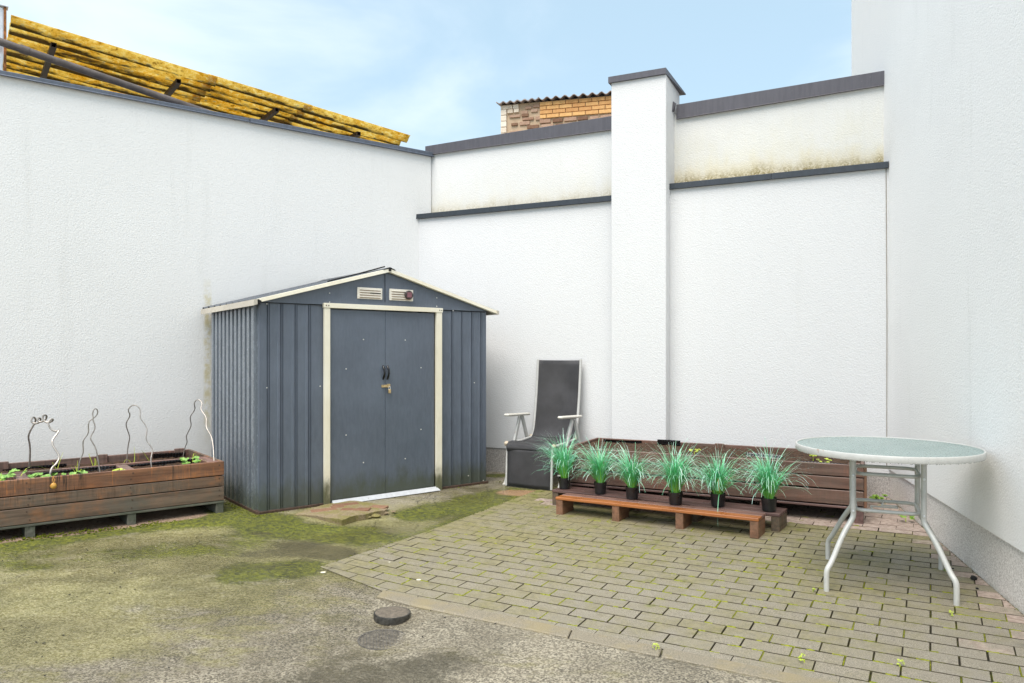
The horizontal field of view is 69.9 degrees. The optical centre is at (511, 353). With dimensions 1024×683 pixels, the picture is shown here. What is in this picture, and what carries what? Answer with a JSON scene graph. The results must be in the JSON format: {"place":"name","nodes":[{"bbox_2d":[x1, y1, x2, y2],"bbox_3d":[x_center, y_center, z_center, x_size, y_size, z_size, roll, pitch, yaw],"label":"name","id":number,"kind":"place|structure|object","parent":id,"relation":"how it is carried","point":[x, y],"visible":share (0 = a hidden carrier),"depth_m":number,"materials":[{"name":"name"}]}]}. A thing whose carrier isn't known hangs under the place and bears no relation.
{"place":"outdoors","nodes":[
{"label":"outdoors","id":0,"kind":"place"},
{"bbox_2d":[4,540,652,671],"bbox_3d":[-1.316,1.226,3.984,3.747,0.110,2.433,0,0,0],"label":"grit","id":1,"kind":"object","parent":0,"point":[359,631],"visible":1,"depth_m":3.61,"materials":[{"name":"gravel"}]},
{"bbox_2d":[0,0,850,150],"label":"sky","id":2,"kind":"structure","parent":0,"point":[433,72],"materials":[{"name":"blue"}]},
{"bbox_2d":[0,471,1022,682],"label":"ground","id":3,"kind":"structure","parent":0,"point":[225,597],"depth_m":3.48,"materials":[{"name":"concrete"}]},
{"bbox_2d":[0,4,8,70],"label":"frame post","id":4,"kind":"object","parent":3,"relation":"on","point":[3,34],"visible":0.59,"depth_m":5.75,"materials":[{"name":"metal"}]},
{"bbox_2d":[0,448,223,537],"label":"wooden planter","id":5,"kind":"object","parent":3,"relation":"on","point":[165,481],"visible":0.88,"depth_m":5.08,"materials":[{"name":"wood"}]},
{"bbox_2d":[0,473,9,480],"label":"strawberry plant","id":6,"kind":"object","parent":5,"relation":"on","point":[3,477],"visible":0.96,"depth_m":4.73,"materials":[{"name":"green plant"}]},
{"bbox_2d":[8,468,26,476],"bbox_3d":[-3.276,0.812,4.827,0.125,0.090,0.132,0,0,21],"label":"strawberry plant","id":7,"kind":"object","parent":5,"relation":"on","point":[13,471],"visible":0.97,"depth_m":4.83,"materials":[{"name":"green plant"}]},
{"bbox_2d":[28,473,57,477],"bbox_3d":[-3.099,0.826,4.836,0.172,0.063,0.225,0,0,-32],"label":"strawberry plant","id":8,"kind":"object","parent":5,"relation":"on","point":[39,474],"visible":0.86,"depth_m":4.85,"materials":[{"name":"green plant"}]},
{"bbox_2d":[27,414,59,474],"bbox_3d":[-3.240,0.638,5.072,0.565,0.433,0.112,0,0,42],"label":"spiral wire","id":9,"kind":"object","parent":5,"relation":"on","point":[51,420],"visible":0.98,"depth_m":5.06,"materials":[{"name":"silver metal"}]},
{"bbox_2d":[50,476,56,488],"bbox_3d":[-2.977,0.840,4.753,0.041,0.081,0.032,0,0,-39],"label":"dried pod","id":10,"kind":"object","parent":5,"relation":"hanging from","point":[53,485],"visible":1,"depth_m":4.74,"materials":[{"name":"yellow plant"}]},
{"bbox_2d":[61,470,87,474],"bbox_3d":[-2.947,0.826,4.955,0.142,0.063,0.168,0,0,0],"label":"strawberry plant","id":11,"kind":"object","parent":5,"relation":"on","point":[78,472],"visible":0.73,"depth_m":4.96,"materials":[{"name":"green plant"}]},
{"bbox_2d":[78,408,100,471],"bbox_3d":[-2.958,0.622,5.124,0.162,0.473,0.052,0,0,-14],"label":"spiral wire","id":12,"kind":"object","parent":5,"relation":"on","point":[93,417],"visible":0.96,"depth_m":5.12,"materials":[{"name":"silver metal"}]},
{"bbox_2d":[126,405,152,466],"bbox_3d":[-2.738,0.627,5.348,0.418,0.502,0.069,0,0,35],"label":"spiral wire","id":13,"kind":"object","parent":5,"relation":"on","point":[145,436],"visible":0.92,"depth_m":5.36,"materials":[{"name":"silver metal"}]},
{"bbox_2d":[179,456,200,463],"bbox_3d":[-2.395,0.812,5.442,0.126,0.089,0.160,0,0,41],"label":"strawberry plant","id":14,"kind":"object","parent":5,"relation":"on","point":[185,461],"visible":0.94,"depth_m":5.44,"materials":[{"name":"green plant"}]},
{"bbox_2d":[183,399,214,460],"bbox_3d":[-2.459,0.621,5.758,0.043,0.516,0.748,0,0,-42],"label":"spiral wire","id":15,"kind":"object","parent":5,"relation":"on","point":[206,428],"visible":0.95,"depth_m":5.77,"materials":[{"name":"silver metal"}]},
{"bbox_2d":[7,15,409,145],"bbox_3d":[-3.591,-0.560,8.481,3.992,4.282,3.700,0,0,-38],"label":"canopy","id":16,"kind":"object","parent":3,"relation":"on","point":[209,91],"visible":0.15,"depth_m":6.91,"materials":[{"name":"yellow wood"}]},
{"bbox_2d":[0,70,433,462],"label":"boundary wall","id":17,"kind":"structure","parent":3,"relation":"on","point":[137,234],"depth_m":6.12,"materials":[{"name":"white paint"}]},
{"bbox_2d":[0,38,210,110],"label":"pipe","id":18,"kind":"object","parent":17,"relation":"on","point":[23,49],"visible":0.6,"depth_m":6.03,"materials":[{"name":"grey metal"}]},
{"bbox_2d":[0,480,526,566],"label":"moss clumps","id":19,"kind":"object","parent":3,"relation":"on","point":[85,529],"visible":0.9,"depth_m":4.93,"materials":[{"name":"green plant"}]},
{"bbox_2d":[294,501,396,525],"bbox_3d":[-1.245,1.201,5.486,0.559,0.075,0.555,0,0,29],"label":"broken step","id":20,"kind":"object","parent":3,"relation":"on","point":[344,513],"visible":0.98,"depth_m":5.43,"materials":[{"name":"beige stone"}]},
{"bbox_2d":[201,266,498,514],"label":"garden shed","id":21,"kind":"structure","parent":3,"relation":"on","point":[309,410],"depth_m":5.89,"materials":[{"name":"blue metal"}]},
{"bbox_2d":[330,309,386,501],"bbox_3d":[-1.227,0.412,5.875,0.507,1.515,0.051,0,0,-39],"label":"door","id":22,"kind":"structure","parent":21,"relation":"in","point":[357,337],"depth_m":5.88,"materials":[{"name":"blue metal"}]},
{"bbox_2d":[385,311,433,492],"bbox_3d":[-0.852,0.412,6.175,0.474,1.515,0.050,0,0,-39],"label":"door","id":23,"kind":"structure","parent":21,"relation":"in","point":[409,336],"depth_m":6.18,"materials":[{"name":"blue metal"}]},
{"bbox_2d":[357,629,404,649],"bbox_3d":[-0.577,1.282,3.275,0.228,0.010,0.228,1,1,-11],"label":"drain grate","id":24,"kind":"object","parent":3,"relation":"on","point":[376,639],"visible":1,"depth_m":3.28,"materials":[{"name":"grey metal"}]},
{"bbox_2d":[373,606,410,625],"bbox_3d":[-0.582,1.291,3.555,0.180,0.073,0.180,1,-1,0],"label":"manhole cap","id":25,"kind":"object","parent":3,"relation":"on","point":[392,615],"visible":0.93,"depth_m":3.51,"materials":[{"name":"concrete"}]},
{"bbox_2d":[503,359,581,489],"bbox_3d":[0.323,0.626,6.690,0.633,1.140,0.670,0,0,30],"label":"recliner chair","id":26,"kind":"object","parent":3,"relation":"on","point":[557,398],"visible":0.88,"depth_m":6.83,"materials":[{"name":"black fabric"}]},
{"bbox_2d":[496,91,610,133],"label":"brick building","id":27,"kind":"structure","parent":3,"relation":"on","point":[525,114],"depth_m":14.29,"materials":[{"name":"brick"}]},
{"bbox_2d":[377,590,835,682],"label":"kerb","id":28,"kind":"structure","parent":3,"relation":"on","point":[607,641],"depth_m":3.19,"materials":[{"name":"beige concrete"}]},
{"bbox_2d":[608,68,685,440],"bbox_3d":[1.246,-0.529,6.722,0.572,3.925,0.551,0,0,26],"label":"chimney","id":29,"kind":"object","parent":3,"relation":"on","point":[643,107],"visible":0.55,"depth_m":6.50,"materials":[{"name":"white paint"}]},
{"bbox_2d":[416,71,889,497],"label":"garden wall","id":30,"kind":"structure","parent":3,"relation":"on","point":[778,267],"depth_m":6.37,"materials":[{"name":"white paint"}]},
{"bbox_2d":[851,0,1023,614],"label":"house","id":31,"kind":"structure","parent":3,"relation":"on","point":[953,70],"depth_m":4.18,"materials":[{"name":"white paint"}]},
{"bbox_2d":[320,486,1023,682],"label":"paving","id":32,"kind":"structure","parent":0,"point":[728,589],"depth_m":3.86,"materials":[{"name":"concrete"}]},
{"bbox_2d":[556,493,765,538],"bbox_3d":[1.002,1.132,5.160,1.482,0.132,0.190,-1,0,32],"label":"pallet bench","id":33,"kind":"object","parent":32,"relation":"on","point":[620,509],"visible":1,"depth_m":5.08,"materials":[{"name":"brown wood"}]},
{"bbox_2d":[637,440,712,505],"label":"potted grass","id":34,"kind":"object","parent":33,"relation":"on","point":[676,479],"depth_m":5.11,"materials":[{"name":"green plant"}]},
{"bbox_2d":[552,486,786,531],"bbox_3d":[1.099,1.130,5.392,1.734,0.124,0.215,-1,0,33],"label":"pallet bench","id":35,"kind":"object","parent":32,"relation":"on","point":[778,519],"visible":0.63,"depth_m":5.23,"materials":[{"name":"brown wood"}]},
{"bbox_2d":[534,432,585,488],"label":"potted grass","id":36,"kind":"object","parent":35,"relation":"on","point":[564,478],"depth_m":5.78,"materials":[{"name":"green plant"}]},
{"bbox_2d":[562,435,625,494],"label":"potted grass","id":37,"kind":"object","parent":35,"relation":"on","point":[600,475],"depth_m":5.56,"materials":[{"name":"green plant"}]},
{"bbox_2d":[595,442,663,499],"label":"potted grass","id":38,"kind":"object","parent":35,"relation":"on","point":[630,475],"depth_m":5.34,"materials":[{"name":"green plant"}]},
{"bbox_2d":[688,444,774,506],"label":"potted grass","id":39,"kind":"object","parent":35,"relation":"on","point":[717,480],"depth_m":5.04,"materials":[{"name":"green plant"}]},
{"bbox_2d":[564,438,866,523],"bbox_3d":[1.590,0.956,5.815,2.219,0.424,0.780,0,0,26],"label":"wooden planter","id":40,"kind":"object","parent":32,"relation":"on","point":[827,485],"visible":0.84,"depth_m":5.49,"materials":[{"name":"wood"}]},
{"bbox_2d":[869,494,887,499],"bbox_3d":[2.802,1.121,5.607,0.120,0.078,0.118,0,0,44],"label":"weed","id":41,"kind":"object","parent":32,"relation":"on","point":[876,496],"visible":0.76,"depth_m":5.61,"materials":[{"name":"green plant"}]},
{"bbox_2d":[795,436,986,605],"bbox_3d":[1.977,0.849,3.870,0.896,0.723,0.897,0,0,24],"label":"glass table","id":42,"kind":"object","parent":32,"relation":"on","point":[890,450],"visible":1,"depth_m":3.75,"materials":[{"name":"white paint"}]},
{"bbox_2d":[900,515,914,521],"bbox_3d":[2.696,1.137,5.005,0.104,0.075,0.074,0,0,35],"label":"weed","id":43,"kind":"object","parent":32,"relation":"on","point":[905,517],"visible":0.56,"depth_m":4.99,"materials":[{"name":"green plant"}]},
{"bbox_2d":[898,506,1022,616],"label":"wall foot crumbs","id":44,"kind":"object","parent":32,"relation":"on","point":[966,565],"depth_m":3.90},
{"bbox_2d":[970,575,977,580],"bbox_3d":[2.421,1.179,3.840,0.033,0.026,0.029,0,0,0],"label":"dirt clod","id":45,"kind":"object","parent":32,"relation":"on","point":[973,577],"visible":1,"depth_m":3.83,"materials":[{"name":"black soil"}]},
{"bbox_2d":[730,440,811,511],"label":"potted grass","id":46,"kind":"object","parent":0,"point":[768,485],"depth_m":4.88,"materials":[{"name":"green plant"}]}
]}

